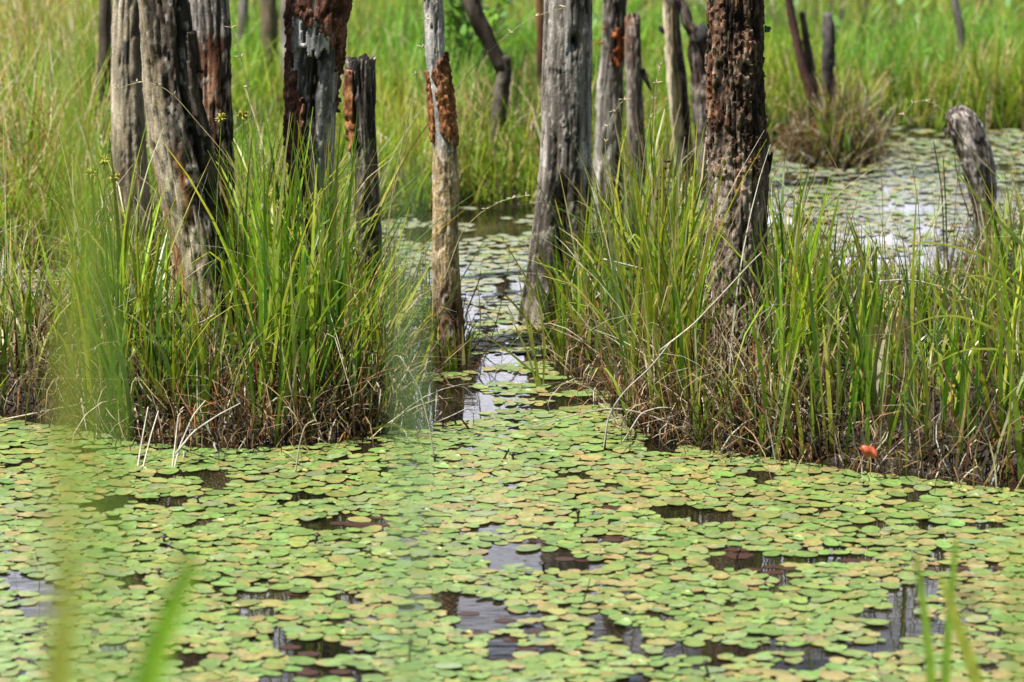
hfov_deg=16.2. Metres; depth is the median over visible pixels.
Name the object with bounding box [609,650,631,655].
lily pad
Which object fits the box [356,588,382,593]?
lily pad
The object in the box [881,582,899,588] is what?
lily pad
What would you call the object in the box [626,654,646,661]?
lily pad
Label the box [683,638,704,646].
lily pad
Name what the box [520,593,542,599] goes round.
lily pad
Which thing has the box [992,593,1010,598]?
lily pad
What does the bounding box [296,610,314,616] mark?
lily pad
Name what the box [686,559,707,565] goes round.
lily pad
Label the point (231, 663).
lily pad
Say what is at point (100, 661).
lily pad
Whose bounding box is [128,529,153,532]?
lily pad
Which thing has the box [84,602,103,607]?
lily pad
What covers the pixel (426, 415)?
dead reed
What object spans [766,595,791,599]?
lily pad
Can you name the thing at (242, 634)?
lily pad
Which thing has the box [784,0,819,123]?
dead tree trunk
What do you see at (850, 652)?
lily pad
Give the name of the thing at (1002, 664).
lily pad
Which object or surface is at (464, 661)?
lily pad
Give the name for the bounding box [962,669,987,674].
lily pad
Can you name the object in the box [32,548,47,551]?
lily pad
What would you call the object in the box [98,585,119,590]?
lily pad
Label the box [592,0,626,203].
dead tree trunk
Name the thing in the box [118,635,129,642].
lily pad
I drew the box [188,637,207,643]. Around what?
lily pad
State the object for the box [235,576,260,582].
lily pad
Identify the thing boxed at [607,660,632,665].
lily pad
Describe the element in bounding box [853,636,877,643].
lily pad
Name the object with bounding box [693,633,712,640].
lily pad
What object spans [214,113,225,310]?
sedge flower
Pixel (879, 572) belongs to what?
lily pad
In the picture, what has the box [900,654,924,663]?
lily pad
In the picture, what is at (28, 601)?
lily pad
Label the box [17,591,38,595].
lily pad
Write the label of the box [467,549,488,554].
lily pad
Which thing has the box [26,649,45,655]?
lily pad
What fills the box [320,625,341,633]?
lily pad
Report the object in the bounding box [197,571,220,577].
lily pad
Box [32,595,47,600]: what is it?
lily pad
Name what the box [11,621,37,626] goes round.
lily pad
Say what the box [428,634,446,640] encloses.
lily pad
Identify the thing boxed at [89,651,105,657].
lily pad
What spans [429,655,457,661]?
lily pad
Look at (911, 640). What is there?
lily pad
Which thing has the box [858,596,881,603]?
lily pad
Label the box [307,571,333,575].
lily pad
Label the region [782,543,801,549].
lily pad
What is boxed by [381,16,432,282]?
seed stalk
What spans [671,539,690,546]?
lily pad
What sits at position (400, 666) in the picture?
lily pad
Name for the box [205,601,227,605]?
lily pad
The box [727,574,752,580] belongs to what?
lily pad
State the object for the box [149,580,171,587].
lily pad
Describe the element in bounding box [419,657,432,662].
lily pad
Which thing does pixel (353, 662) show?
lily pad
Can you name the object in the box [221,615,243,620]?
lily pad
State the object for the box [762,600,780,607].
lily pad
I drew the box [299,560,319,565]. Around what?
lily pad
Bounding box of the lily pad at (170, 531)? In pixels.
[161,529,184,533]
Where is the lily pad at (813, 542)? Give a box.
[803,539,822,545]
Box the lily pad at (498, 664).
[486,660,509,668]
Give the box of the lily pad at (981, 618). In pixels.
[965,614,987,622]
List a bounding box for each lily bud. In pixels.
[193,495,200,503]
[314,533,320,543]
[539,561,546,569]
[576,509,579,522]
[702,659,709,677]
[736,548,740,559]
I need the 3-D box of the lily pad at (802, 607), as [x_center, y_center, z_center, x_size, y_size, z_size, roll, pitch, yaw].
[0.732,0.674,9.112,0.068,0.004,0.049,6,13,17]
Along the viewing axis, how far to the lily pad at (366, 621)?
9.00 m
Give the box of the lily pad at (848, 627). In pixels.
[835,623,859,630]
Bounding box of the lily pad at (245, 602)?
[231,599,260,605]
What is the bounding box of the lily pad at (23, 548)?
[12,545,34,551]
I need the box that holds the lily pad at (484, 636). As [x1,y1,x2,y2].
[471,633,494,638]
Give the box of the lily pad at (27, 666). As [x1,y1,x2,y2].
[16,663,37,669]
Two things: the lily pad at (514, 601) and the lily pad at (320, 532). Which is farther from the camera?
the lily pad at (320, 532)
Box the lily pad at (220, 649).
[206,646,231,652]
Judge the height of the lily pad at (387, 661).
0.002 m
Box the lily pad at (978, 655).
[974,653,982,658]
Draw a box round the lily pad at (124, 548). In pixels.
[118,545,133,551]
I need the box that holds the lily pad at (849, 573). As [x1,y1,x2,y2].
[837,570,861,575]
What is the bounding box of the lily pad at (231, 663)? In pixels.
[222,661,246,666]
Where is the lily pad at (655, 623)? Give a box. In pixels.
[645,620,665,626]
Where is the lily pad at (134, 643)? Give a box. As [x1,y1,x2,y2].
[126,641,142,647]
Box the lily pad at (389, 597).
[378,595,403,600]
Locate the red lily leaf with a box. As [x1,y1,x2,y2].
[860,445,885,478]
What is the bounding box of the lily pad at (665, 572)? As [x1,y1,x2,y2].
[652,569,676,574]
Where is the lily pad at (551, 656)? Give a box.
[539,652,564,660]
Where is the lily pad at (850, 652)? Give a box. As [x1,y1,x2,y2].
[838,649,867,655]
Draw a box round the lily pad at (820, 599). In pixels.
[810,596,833,602]
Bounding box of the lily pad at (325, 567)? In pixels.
[315,564,334,571]
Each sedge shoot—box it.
[372,424,425,450]
[478,329,533,372]
[509,313,537,386]
[518,272,541,386]
[528,291,539,386]
[536,286,545,383]
[901,242,1023,289]
[904,315,1023,348]
[930,348,1023,366]
[954,169,1023,248]
[960,275,1023,302]
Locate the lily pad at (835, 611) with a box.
[826,609,848,614]
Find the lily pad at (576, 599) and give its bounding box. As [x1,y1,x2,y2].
[564,596,589,602]
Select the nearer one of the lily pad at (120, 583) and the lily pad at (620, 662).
the lily pad at (620, 662)
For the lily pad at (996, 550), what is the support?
on the water
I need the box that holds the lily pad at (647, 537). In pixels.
[635,535,659,539]
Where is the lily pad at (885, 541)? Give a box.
[872,538,896,544]
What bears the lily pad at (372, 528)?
on the water
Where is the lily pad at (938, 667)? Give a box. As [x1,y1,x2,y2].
[923,664,941,671]
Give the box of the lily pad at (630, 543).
[620,540,640,546]
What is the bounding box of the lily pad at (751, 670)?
[739,667,762,673]
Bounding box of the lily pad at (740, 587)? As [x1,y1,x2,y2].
[729,583,747,590]
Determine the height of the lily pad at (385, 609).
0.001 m
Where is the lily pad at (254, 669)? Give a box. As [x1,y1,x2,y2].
[243,667,268,672]
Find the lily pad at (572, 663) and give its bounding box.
[563,659,585,666]
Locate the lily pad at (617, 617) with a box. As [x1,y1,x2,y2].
[608,614,636,620]
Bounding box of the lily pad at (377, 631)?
[363,628,384,634]
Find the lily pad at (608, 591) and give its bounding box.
[600,587,620,594]
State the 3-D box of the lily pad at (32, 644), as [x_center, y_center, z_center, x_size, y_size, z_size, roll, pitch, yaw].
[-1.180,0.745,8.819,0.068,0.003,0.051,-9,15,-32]
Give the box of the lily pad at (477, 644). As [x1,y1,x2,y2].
[463,641,487,647]
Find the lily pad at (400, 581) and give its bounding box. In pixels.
[396,578,404,583]
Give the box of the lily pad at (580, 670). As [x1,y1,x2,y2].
[567,667,593,673]
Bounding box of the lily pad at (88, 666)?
[84,663,94,670]
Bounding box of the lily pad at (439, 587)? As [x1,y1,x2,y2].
[432,583,449,590]
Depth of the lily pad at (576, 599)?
9.19 m
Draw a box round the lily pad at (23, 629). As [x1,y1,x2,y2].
[11,627,39,632]
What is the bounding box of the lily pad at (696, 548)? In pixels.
[684,545,707,551]
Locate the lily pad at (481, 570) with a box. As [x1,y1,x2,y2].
[470,568,497,572]
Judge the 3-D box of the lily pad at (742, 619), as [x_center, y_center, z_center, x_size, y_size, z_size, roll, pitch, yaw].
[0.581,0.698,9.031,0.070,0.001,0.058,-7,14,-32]
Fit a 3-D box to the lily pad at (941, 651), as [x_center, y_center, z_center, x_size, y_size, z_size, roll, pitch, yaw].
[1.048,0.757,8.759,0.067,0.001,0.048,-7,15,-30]
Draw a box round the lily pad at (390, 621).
[378,618,400,624]
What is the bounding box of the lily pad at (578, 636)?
[564,633,587,639]
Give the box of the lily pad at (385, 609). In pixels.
[373,606,397,613]
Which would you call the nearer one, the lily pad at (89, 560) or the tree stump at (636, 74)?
the lily pad at (89, 560)
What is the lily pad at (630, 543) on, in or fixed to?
on the water
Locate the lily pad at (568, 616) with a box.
[558,614,577,619]
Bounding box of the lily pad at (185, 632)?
[176,628,199,635]
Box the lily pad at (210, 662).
[199,658,221,667]
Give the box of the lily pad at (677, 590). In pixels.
[669,587,691,593]
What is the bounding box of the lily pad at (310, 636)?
[298,633,323,639]
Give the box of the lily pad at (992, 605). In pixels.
[978,603,1005,608]
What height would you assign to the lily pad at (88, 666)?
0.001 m
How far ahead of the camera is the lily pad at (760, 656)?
8.71 m
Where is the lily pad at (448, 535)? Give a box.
[438,533,461,537]
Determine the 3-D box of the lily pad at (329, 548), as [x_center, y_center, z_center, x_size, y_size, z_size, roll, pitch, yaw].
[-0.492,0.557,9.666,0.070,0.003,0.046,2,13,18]
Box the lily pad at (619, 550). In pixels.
[604,547,626,553]
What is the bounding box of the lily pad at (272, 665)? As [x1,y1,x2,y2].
[262,662,285,669]
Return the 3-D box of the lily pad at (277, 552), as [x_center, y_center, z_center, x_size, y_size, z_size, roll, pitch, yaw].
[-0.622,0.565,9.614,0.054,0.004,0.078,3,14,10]
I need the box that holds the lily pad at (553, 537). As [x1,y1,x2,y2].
[539,535,565,540]
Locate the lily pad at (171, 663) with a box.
[168,660,182,666]
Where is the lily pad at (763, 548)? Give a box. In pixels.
[750,545,774,550]
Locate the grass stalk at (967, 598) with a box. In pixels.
[956,579,990,681]
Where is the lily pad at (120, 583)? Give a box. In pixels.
[99,581,125,585]
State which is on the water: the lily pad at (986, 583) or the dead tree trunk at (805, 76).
the lily pad at (986, 583)
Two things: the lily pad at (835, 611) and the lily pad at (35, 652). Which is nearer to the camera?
the lily pad at (35, 652)
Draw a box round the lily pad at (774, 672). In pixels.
[760,669,790,675]
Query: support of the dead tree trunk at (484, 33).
on the ground at (572, 364)
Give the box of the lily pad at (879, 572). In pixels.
[869,570,892,575]
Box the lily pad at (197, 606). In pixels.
[187,603,208,609]
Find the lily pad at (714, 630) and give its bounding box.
[702,628,727,633]
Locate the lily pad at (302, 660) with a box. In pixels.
[288,656,315,664]
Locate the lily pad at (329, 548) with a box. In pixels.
[316,546,340,550]
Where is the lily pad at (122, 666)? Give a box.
[100,663,131,670]
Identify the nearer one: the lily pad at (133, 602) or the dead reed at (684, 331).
the lily pad at (133, 602)
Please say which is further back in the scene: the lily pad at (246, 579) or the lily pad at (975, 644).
the lily pad at (246, 579)
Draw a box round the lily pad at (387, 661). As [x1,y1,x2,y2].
[371,658,394,665]
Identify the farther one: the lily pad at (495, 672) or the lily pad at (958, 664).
the lily pad at (958, 664)
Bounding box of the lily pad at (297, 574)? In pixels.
[288,571,312,576]
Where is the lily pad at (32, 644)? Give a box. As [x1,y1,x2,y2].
[18,642,43,647]
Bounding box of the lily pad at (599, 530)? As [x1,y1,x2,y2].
[587,527,607,534]
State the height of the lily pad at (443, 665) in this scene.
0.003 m
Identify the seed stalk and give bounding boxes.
[113,80,254,202]
[225,25,251,256]
[377,5,565,216]
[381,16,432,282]
[443,192,529,282]
[604,97,628,242]
[638,61,662,220]
[651,159,671,284]
[898,99,999,178]
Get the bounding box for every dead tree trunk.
[96,0,111,153]
[110,0,154,264]
[138,0,236,360]
[189,0,236,255]
[237,0,248,72]
[260,0,278,79]
[279,0,286,86]
[283,0,352,324]
[423,0,467,366]
[462,0,511,159]
[518,0,592,326]
[535,0,543,96]
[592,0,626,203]
[658,0,693,190]
[676,0,707,200]
[705,0,772,368]
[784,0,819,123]
[799,11,818,123]
[819,12,835,119]
[951,0,964,70]
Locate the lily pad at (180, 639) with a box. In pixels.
[174,636,189,643]
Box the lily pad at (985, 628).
[973,625,998,630]
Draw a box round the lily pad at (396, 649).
[390,647,403,652]
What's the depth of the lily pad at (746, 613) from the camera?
9.08 m
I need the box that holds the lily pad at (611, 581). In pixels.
[602,579,618,584]
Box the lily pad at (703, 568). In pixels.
[691,565,713,571]
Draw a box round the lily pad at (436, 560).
[425,558,449,562]
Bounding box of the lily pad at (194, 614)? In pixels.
[182,611,204,618]
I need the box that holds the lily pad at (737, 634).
[724,630,746,638]
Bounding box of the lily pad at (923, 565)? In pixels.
[909,562,927,568]
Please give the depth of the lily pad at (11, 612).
9.08 m
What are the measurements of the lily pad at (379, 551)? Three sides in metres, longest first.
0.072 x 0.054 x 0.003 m
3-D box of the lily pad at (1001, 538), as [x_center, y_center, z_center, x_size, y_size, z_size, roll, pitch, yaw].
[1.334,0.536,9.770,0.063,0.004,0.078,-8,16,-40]
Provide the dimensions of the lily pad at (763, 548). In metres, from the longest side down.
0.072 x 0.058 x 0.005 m
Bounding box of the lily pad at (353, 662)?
[341,660,366,665]
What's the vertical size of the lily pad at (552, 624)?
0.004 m
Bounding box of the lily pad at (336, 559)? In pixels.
[329,556,349,562]
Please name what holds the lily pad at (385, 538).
on the water
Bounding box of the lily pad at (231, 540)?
[221,537,241,542]
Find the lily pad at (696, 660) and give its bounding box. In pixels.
[683,656,710,663]
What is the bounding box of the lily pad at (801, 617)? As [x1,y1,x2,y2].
[795,615,813,620]
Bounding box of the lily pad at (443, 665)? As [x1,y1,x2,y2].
[432,662,461,668]
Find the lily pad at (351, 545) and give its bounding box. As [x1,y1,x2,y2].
[340,543,366,547]
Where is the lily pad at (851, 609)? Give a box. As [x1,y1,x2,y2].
[843,605,863,613]
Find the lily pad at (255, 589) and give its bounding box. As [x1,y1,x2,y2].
[243,587,267,591]
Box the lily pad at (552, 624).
[543,622,569,627]
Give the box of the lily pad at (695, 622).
[684,620,708,625]
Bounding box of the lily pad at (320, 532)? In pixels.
[317,530,333,534]
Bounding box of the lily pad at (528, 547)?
[516,544,540,550]
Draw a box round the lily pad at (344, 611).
[330,608,355,613]
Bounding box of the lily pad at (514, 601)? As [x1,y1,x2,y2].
[504,599,525,604]
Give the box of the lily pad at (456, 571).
[443,569,467,574]
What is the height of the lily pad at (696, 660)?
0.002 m
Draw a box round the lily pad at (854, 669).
[840,665,866,672]
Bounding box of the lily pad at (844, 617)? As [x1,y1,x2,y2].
[833,614,855,620]
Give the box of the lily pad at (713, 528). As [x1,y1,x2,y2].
[703,527,721,530]
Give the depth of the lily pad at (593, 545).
9.71 m
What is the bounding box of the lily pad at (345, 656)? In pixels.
[335,654,353,659]
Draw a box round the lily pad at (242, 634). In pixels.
[227,631,256,637]
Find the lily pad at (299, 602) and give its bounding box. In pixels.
[285,599,312,605]
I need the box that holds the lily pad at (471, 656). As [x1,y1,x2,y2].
[457,654,483,658]
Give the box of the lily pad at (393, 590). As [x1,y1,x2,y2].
[382,586,403,594]
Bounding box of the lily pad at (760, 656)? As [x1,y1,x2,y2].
[748,654,773,659]
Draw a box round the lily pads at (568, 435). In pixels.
[0,127,1023,681]
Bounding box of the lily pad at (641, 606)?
[630,603,652,610]
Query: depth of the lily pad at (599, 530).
9.84 m
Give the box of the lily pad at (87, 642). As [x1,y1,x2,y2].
[84,640,90,644]
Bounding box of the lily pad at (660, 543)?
[645,540,670,545]
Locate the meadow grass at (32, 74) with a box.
[0,0,1023,266]
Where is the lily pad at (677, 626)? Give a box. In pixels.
[665,622,687,630]
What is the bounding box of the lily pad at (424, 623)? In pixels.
[419,619,434,627]
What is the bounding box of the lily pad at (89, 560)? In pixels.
[84,557,97,562]
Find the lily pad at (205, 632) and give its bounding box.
[199,630,219,634]
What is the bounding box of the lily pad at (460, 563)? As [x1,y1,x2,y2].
[449,560,472,567]
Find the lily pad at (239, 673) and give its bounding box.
[231,670,250,677]
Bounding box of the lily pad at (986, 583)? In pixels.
[974,580,999,586]
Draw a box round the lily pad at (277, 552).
[269,548,288,556]
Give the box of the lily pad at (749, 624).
[741,621,761,628]
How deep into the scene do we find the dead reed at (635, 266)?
11.36 m
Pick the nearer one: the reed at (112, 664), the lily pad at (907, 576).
the reed at (112, 664)
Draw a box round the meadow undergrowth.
[444,0,1023,79]
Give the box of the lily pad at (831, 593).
[822,591,841,596]
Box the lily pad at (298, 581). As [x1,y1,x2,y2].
[288,578,316,584]
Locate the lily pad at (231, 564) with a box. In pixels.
[222,562,239,567]
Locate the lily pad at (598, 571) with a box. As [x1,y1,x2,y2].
[588,568,612,573]
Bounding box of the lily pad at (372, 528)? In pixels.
[361,525,381,532]
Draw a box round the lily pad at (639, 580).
[635,578,655,582]
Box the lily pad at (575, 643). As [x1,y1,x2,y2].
[563,640,583,646]
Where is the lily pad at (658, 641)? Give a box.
[646,638,675,644]
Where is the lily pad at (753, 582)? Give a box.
[739,579,764,584]
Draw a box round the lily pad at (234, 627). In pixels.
[223,624,248,631]
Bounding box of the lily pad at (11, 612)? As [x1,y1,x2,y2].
[0,609,23,614]
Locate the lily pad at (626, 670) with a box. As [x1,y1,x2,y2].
[613,667,637,673]
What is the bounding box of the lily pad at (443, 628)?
[434,625,454,632]
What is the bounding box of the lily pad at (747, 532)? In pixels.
[740,530,758,535]
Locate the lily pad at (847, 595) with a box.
[837,593,860,598]
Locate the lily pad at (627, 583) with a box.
[614,580,638,585]
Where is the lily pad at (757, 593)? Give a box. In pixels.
[743,590,772,596]
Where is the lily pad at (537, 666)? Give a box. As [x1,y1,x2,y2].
[522,662,546,670]
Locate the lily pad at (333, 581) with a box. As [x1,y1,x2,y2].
[321,579,345,583]
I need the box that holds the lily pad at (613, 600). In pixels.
[604,596,625,603]
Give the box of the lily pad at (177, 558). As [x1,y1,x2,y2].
[166,554,185,561]
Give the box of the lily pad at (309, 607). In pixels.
[293,604,318,612]
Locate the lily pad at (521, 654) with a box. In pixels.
[512,651,539,658]
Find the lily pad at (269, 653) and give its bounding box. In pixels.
[258,651,284,656]
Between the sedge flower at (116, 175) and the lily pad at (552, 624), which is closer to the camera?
the lily pad at (552, 624)
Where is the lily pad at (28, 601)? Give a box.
[18,598,37,604]
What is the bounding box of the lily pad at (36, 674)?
[25,670,43,677]
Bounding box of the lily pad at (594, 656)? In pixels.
[582,654,606,659]
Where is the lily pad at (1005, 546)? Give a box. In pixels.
[994,544,1018,548]
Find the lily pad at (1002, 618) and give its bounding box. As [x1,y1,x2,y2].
[991,614,1010,622]
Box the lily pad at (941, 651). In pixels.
[933,649,954,653]
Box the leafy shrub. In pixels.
[443,0,521,88]
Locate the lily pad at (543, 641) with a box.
[529,638,557,644]
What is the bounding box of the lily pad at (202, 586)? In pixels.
[193,584,213,588]
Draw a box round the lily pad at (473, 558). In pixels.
[463,555,483,561]
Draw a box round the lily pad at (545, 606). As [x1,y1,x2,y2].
[537,601,557,610]
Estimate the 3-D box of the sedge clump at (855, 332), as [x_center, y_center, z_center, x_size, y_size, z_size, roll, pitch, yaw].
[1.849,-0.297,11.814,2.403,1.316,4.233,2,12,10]
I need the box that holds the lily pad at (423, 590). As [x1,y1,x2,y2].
[418,587,432,594]
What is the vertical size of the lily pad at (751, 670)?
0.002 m
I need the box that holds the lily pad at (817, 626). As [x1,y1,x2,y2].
[805,622,826,629]
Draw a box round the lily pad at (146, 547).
[132,545,158,549]
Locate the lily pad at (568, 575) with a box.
[558,571,580,578]
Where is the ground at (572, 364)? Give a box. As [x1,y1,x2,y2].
[0,0,1023,481]
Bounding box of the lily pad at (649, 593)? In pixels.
[637,591,661,596]
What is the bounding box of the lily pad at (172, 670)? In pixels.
[166,666,181,674]
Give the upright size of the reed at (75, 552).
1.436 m
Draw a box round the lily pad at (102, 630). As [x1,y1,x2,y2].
[99,627,121,634]
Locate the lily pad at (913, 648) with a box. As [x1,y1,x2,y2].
[903,645,923,653]
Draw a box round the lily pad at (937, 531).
[927,529,948,533]
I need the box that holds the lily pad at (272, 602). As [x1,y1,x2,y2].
[258,599,284,606]
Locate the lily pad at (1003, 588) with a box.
[994,585,1010,591]
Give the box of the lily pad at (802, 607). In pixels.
[788,605,814,610]
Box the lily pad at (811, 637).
[803,634,822,640]
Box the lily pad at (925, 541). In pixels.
[917,538,937,544]
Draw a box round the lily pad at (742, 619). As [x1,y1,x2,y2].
[735,616,754,622]
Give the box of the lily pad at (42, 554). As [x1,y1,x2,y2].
[32,552,47,557]
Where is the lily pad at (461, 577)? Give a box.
[451,574,478,579]
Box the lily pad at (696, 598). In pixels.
[684,595,705,600]
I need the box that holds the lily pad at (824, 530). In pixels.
[818,527,837,533]
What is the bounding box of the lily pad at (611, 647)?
[601,644,628,650]
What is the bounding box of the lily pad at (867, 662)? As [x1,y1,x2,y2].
[859,659,877,665]
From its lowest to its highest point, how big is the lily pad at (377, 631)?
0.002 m
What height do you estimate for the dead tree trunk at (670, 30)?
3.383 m
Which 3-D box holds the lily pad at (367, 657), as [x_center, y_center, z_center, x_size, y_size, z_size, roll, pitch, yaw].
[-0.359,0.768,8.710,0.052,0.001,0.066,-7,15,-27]
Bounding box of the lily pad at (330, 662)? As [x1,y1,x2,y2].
[314,658,343,665]
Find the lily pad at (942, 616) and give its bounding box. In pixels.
[938,613,945,620]
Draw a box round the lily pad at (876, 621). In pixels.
[861,619,888,624]
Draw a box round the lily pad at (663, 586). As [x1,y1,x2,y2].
[651,583,673,589]
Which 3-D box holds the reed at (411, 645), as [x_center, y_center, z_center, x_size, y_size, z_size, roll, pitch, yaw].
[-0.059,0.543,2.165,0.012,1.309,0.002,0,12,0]
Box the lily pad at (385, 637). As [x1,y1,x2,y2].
[370,634,399,640]
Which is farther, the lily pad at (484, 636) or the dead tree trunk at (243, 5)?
the dead tree trunk at (243, 5)
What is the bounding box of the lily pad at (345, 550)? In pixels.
[334,548,359,553]
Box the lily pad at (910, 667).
[900,664,921,671]
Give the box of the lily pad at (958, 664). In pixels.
[951,662,965,667]
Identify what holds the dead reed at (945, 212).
on the ground at (572, 364)
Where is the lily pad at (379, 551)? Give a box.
[371,547,390,554]
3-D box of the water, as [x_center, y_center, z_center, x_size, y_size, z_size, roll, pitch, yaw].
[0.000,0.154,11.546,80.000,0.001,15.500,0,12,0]
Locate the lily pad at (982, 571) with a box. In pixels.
[970,568,991,574]
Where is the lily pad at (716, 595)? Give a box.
[706,592,729,597]
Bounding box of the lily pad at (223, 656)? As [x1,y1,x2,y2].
[207,653,228,659]
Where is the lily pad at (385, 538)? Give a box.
[371,536,399,541]
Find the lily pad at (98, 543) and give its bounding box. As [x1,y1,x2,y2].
[90,541,105,545]
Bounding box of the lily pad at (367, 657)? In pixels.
[354,655,374,661]
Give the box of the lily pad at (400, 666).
[394,662,426,669]
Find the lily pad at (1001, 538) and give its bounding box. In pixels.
[991,535,1009,541]
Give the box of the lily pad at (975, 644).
[969,641,986,646]
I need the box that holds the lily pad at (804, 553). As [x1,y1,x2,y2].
[791,551,817,556]
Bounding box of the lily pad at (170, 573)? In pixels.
[159,571,177,576]
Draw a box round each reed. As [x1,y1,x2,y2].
[0,395,139,420]
[43,555,66,681]
[48,300,66,681]
[65,0,83,681]
[88,113,118,681]
[131,555,200,681]
[137,407,148,465]
[142,411,158,467]
[172,410,182,464]
[174,400,205,465]
[175,403,240,454]
[295,420,314,471]
[399,356,433,459]
[403,169,418,681]
[458,414,469,428]
[528,408,685,433]
[603,258,710,295]
[603,341,671,450]
[622,407,670,441]
[660,252,761,350]
[719,418,752,452]
[765,410,777,464]
[870,279,1006,320]
[916,556,935,681]
[933,141,944,283]
[939,576,982,681]
[941,539,957,681]
[942,155,947,272]
[954,155,971,220]
[1010,537,1021,681]
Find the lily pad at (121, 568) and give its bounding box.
[104,566,130,570]
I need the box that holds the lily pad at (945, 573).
[935,571,958,576]
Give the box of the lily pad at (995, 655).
[983,652,1005,658]
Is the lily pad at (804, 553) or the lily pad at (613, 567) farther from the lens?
the lily pad at (804, 553)
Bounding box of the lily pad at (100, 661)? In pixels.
[92,659,105,664]
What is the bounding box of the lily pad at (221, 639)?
[206,636,231,643]
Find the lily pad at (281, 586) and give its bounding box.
[268,583,293,589]
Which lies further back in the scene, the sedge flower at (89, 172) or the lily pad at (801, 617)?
the sedge flower at (89, 172)
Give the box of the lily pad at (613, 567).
[601,564,625,569]
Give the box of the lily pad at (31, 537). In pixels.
[15,534,38,540]
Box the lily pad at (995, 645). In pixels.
[984,642,1008,648]
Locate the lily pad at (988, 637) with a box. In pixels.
[974,635,1000,640]
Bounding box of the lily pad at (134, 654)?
[127,652,139,657]
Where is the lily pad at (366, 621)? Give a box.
[353,618,377,624]
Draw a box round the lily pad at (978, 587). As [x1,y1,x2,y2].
[955,584,984,588]
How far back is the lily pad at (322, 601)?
9.18 m
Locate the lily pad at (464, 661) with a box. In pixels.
[451,658,473,664]
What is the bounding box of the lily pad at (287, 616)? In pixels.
[274,614,299,619]
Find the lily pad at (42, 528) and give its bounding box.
[37,526,48,531]
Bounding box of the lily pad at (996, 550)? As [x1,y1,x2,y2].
[984,548,1009,553]
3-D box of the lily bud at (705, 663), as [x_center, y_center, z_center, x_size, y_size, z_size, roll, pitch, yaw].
[0.460,0.790,8.541,0.018,0.073,0.016,7,14,30]
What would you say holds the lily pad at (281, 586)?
on the water
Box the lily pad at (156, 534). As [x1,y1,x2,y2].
[143,532,163,537]
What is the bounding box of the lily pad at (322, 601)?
[310,598,334,603]
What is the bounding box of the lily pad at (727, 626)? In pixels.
[716,623,746,629]
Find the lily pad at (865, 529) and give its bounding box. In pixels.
[861,526,879,532]
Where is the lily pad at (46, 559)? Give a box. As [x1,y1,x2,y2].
[38,557,63,561]
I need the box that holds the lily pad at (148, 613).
[138,611,156,616]
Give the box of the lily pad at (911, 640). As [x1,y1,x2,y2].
[899,637,923,643]
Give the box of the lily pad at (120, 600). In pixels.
[104,598,122,604]
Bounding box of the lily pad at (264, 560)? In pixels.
[258,558,277,563]
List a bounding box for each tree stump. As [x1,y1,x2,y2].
[342,53,381,299]
[625,12,651,199]
[944,105,999,247]
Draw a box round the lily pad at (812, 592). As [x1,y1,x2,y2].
[799,589,822,596]
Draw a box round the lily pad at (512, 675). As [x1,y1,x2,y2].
[502,672,520,677]
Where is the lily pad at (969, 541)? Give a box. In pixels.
[958,538,986,543]
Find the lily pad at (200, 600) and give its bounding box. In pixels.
[190,598,213,603]
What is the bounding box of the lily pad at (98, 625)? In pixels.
[91,622,105,628]
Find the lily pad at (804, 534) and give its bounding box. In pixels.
[792,532,813,537]
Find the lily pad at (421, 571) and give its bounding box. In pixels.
[418,568,428,573]
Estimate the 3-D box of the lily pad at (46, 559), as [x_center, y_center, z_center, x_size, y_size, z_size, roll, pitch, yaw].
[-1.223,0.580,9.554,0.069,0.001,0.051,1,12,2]
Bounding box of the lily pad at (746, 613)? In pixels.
[736,611,758,615]
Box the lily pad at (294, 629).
[282,626,307,632]
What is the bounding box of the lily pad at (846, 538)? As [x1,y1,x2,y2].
[835,536,855,541]
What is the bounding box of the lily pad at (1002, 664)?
[996,661,1010,667]
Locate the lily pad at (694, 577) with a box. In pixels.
[685,574,707,580]
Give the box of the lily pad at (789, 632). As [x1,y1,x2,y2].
[781,630,803,634]
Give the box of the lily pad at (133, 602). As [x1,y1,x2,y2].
[120,600,146,605]
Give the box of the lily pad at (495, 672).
[483,669,504,675]
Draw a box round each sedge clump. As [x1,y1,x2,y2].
[0,89,517,458]
[0,123,161,440]
[402,250,530,378]
[460,167,649,389]
[491,87,939,479]
[676,93,1023,495]
[765,60,935,171]
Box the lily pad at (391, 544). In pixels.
[381,540,403,547]
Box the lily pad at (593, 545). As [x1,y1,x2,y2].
[578,543,603,547]
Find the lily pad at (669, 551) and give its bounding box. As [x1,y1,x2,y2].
[659,548,682,554]
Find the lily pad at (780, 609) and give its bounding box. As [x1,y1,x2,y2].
[772,606,794,612]
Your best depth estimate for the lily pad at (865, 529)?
9.85 m
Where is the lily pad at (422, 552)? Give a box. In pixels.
[418,549,431,555]
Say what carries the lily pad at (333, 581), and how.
on the water
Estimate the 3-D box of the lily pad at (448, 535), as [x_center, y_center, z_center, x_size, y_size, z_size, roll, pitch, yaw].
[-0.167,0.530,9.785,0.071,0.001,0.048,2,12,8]
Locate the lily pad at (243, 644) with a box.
[231,641,253,646]
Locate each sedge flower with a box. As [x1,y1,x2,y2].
[85,167,91,281]
[100,154,111,266]
[107,170,120,296]
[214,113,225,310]
[236,108,249,283]
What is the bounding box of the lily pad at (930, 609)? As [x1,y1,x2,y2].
[913,607,936,613]
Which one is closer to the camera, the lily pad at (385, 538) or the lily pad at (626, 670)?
the lily pad at (626, 670)
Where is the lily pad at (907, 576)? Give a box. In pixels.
[898,574,916,579]
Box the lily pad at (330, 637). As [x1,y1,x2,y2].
[323,634,339,640]
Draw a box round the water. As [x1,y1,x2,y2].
[0,125,1023,681]
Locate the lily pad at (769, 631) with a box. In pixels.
[761,628,783,634]

